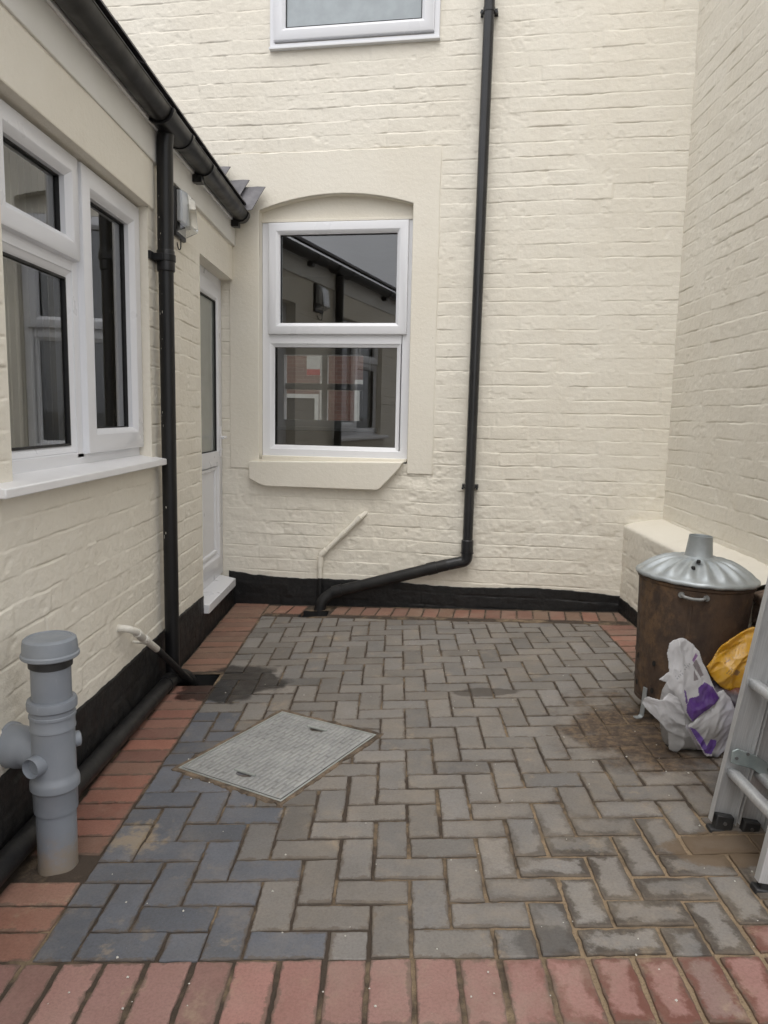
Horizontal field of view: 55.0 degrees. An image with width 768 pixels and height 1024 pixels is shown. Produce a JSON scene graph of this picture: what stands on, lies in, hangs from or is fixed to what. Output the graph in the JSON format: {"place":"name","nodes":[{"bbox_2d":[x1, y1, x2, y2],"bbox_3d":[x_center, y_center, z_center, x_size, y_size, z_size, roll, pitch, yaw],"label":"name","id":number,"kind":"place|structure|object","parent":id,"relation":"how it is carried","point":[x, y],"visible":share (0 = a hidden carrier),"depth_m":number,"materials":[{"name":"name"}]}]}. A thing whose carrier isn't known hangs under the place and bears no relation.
{"place":"outdoors","nodes":[
{"label":"outdoors","id":0,"kind":"place"},
{"bbox_2d":[0,603,767,1023],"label":"red border paving","id":1,"kind":"structure","parent":0,"point":[30,913],"depth_m":1.69,"materials":[{"name":"red brick"}]},
{"bbox_2d":[0,630,81,875],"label":"soil pipe stub","id":2,"kind":"object","parent":1,"relation":"on","point":[40,750],"visible":0.98,"depth_m":2.07,"materials":[{"name":"grey plastic"}]},
{"bbox_2d":[0,669,197,887],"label":"waste pipe","id":3,"kind":"object","parent":1,"relation":"on","point":[18,848],"visible":0.8,"depth_m":2.69,"materials":[{"name":"black plastic"}]},
{"bbox_2d":[176,674,219,685],"bbox_3d":[-0.945,0.921,3.688,0.244,0.160,0.184,1,7,1],"label":"gully","id":4,"kind":"object","parent":1,"relation":"in","point":[206,680],"visible":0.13,"depth_m":3.76,"materials":[{"name":"black plastic"}]},
{"bbox_2d":[298,611,328,617],"bbox_3d":[-0.460,0.753,4.870,0.204,0.160,0.159,1,7,1],"label":"gully","id":5,"kind":"object","parent":1,"relation":"in","point":[312,614],"visible":0.26,"depth_m":4.93,"materials":[{"name":"black plastic"}]},
{"bbox_2d":[633,534,760,718],"bbox_3d":[1.275,0.473,3.067,0.477,0.762,0.486,4,8,1],"label":"incinerator bin","id":6,"kind":"object","parent":1,"relation":"on","point":[698,594],"visible":0.84,"depth_m":2.90,"materials":[{"name":"metal"}]},
{"bbox_2d":[712,681,739,707],"bbox_3d":[1.326,0.767,2.850,0.264,0.232,0.164,1,7,1],"label":"rubbish sack","id":7,"kind":"object","parent":1,"relation":"on","point":[732,694],"visible":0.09,"depth_m":2.80,"materials":[{"name":"plastic"}]},
{"bbox_2d":[707,627,754,689],"bbox_3d":[1.345,0.559,2.809,0.221,0.242,0.075,1,7,1],"label":"yellow bag","id":8,"kind":"object","parent":7,"relation":"on","point":[726,665],"visible":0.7,"depth_m":2.81,"materials":[{"name":"plastic"}]},
{"bbox_2d":[0,604,767,1023],"bbox_3d":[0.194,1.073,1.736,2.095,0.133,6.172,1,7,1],"label":"grey paving","id":9,"kind":"structure","parent":0,"point":[475,920],"depth_m":2.31,"materials":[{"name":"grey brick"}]},
{"bbox_2d":[171,709,383,807],"bbox_3d":[-0.396,0.932,2.857,0.547,0.059,0.661,6,9,31],"label":"manhole cover","id":10,"kind":"object","parent":9,"relation":"on","point":[281,753],"visible":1,"depth_m":2.80,"materials":[{"name":"grey metal"}]},
{"bbox_2d":[47,634,757,1008],"bbox_3d":[0.169,0.879,3.090,1.874,0.089,3.000,1,7,1],"label":"grit","id":11,"kind":"object","parent":9,"relation":"on","point":[437,948],"visible":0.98,"depth_m":1.81,"materials":[{"name":"stone"}]},
{"bbox_2d":[642,638,734,757],"bbox_3d":[1.116,0.676,2.735,0.334,0.442,0.139,1,7,1],"label":"carrier bag","id":12,"kind":"object","parent":9,"relation":"on","point":[691,709],"visible":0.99,"depth_m":2.69,"materials":[{"name":"plastic"}]},
{"bbox_2d":[706,578,767,893],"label":"ladder","id":13,"kind":"object","parent":9,"relation":"on","point":[740,797],"visible":0.85,"depth_m":2.22,"materials":[{"name":"metal"}]},
{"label":"ground","id":14,"kind":"structure","parent":0,"visible":0},
{"bbox_2d":[0,0,264,849],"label":"extension","id":15,"kind":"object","parent":14,"relation":"on","point":[82,461],"visible":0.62,"depth_m":2.75,"materials":[{"name":"beige paint"}]},
{"bbox_2d":[0,98,166,498],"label":"window","id":16,"kind":"structure","parent":15,"relation":"in","point":[61,249],"depth_m":2.65,"materials":[{"name":"white plastic"}]},
{"bbox_2d":[53,0,249,673],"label":"roof gutter","id":17,"kind":"object","parent":15,"relation":"attached to","point":[89,20],"visible":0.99,"depth_m":3.32,"materials":[{"name":"black plastic"}]},
{"bbox_2d":[117,624,192,683],"bbox_3d":[-1.006,0.658,3.331,0.089,0.489,0.682,3,8,11],"label":"overflow pipe","id":18,"kind":"object","parent":15,"relation":"attached to","point":[142,637],"visible":0.98,"depth_m":3.23,"materials":[{"name":"white plastic"}]},
{"bbox_2d":[173,185,197,249],"bbox_3d":[-0.983,-1.440,3.651,0.092,0.288,0.180,1,7,1],"label":"wall light","id":19,"kind":"object","parent":15,"relation":"attached to","point":[185,217],"visible":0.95,"depth_m":3.61,"materials":[{"name":"grey plastic"}]},
{"bbox_2d":[200,265,235,613],"bbox_3d":[-1.093,-0.472,4.623,0.185,2.048,0.842,1,7,1],"label":"door","id":20,"kind":"structure","parent":15,"relation":"in","point":[216,586],"depth_m":4.76,"materials":[{"name":"white plastic"}]},
{"bbox_2d":[307,356,321,419],"bbox_3d":[-1.055,-1.168,11.087,0.220,2.340,0.080,3,8,10],"label":"sale board","id":21,"kind":"object","parent":14,"relation":"on","point":[314,365],"visible":0.55,"depth_m":10.93,"materials":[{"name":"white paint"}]},
{"bbox_2d":[287,355,362,420],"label":"brick house","id":22,"kind":"structure","parent":14,"relation":"on","point":[345,405],"depth_m":14.54,"materials":[{"name":"red brick"}]},
{"bbox_2d":[287,394,318,419],"bbox_3d":[-1.838,-1.898,14.707,1.100,0.910,0.040,3,8,10],"label":"window","id":23,"kind":"structure","parent":22,"relation":"in","point":[299,406],"depth_m":14.65,"materials":[{"name":"white paint"}]},
{"bbox_2d":[354,380,362,420],"bbox_3d":[-0.135,-1.495,14.444,0.920,2.150,0.060,3,8,10],"label":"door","id":24,"kind":"structure","parent":22,"relation":"in","point":[358,399],"depth_m":14.41,"materials":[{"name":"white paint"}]},
{"bbox_2d":[102,0,699,611],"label":"house","id":25,"kind":"structure","parent":14,"relation":"on","point":[344,134],"depth_m":4.68,"materials":[{"name":"beige paint"}]},
{"bbox_2d":[276,348,376,431],"bbox_3d":[-0.652,-1.310,7.895,1.170,0.870,0.200,3,8,10],"label":"inner window","id":26,"kind":"structure","parent":25,"relation":"in","point":[284,423],"depth_m":7.90,"materials":[{"name":"white paint"}]},
{"bbox_2d":[263,219,412,458],"bbox_3d":[-0.319,-1.134,4.913,1.010,1.546,0.091,3,8,10],"label":"window","id":27,"kind":"structure","parent":25,"relation":"in","point":[276,334],"depth_m":4.88,"materials":[{"name":"white plastic"}]},
{"bbox_2d":[317,511,367,598],"bbox_3d":[-0.280,0.316,4.999,0.346,0.679,0.077,3,8,10],"label":"waste pipe","id":28,"kind":"object","parent":25,"relation":"attached to","point":[323,552],"visible":1,"depth_m":4.97,"materials":[{"name":"beige plastic"}]},
{"bbox_2d":[269,0,440,51],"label":"window","id":29,"kind":"structure","parent":25,"relation":"in","point":[291,21],"depth_m":4.55,"materials":[{"name":"white plastic"}]},
{"bbox_2d":[314,0,497,615],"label":"downpipe","id":30,"kind":"object","parent":25,"relation":"attached to","point":[488,12],"visible":0.99,"depth_m":4.61,"materials":[{"name":"black paint"}]},
{"bbox_2d":[618,0,767,627],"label":"neighbour wall","id":31,"kind":"structure","parent":14,"relation":"on","point":[716,483],"depth_m":3.83,"materials":[{"name":"beige paint"}]}
]}

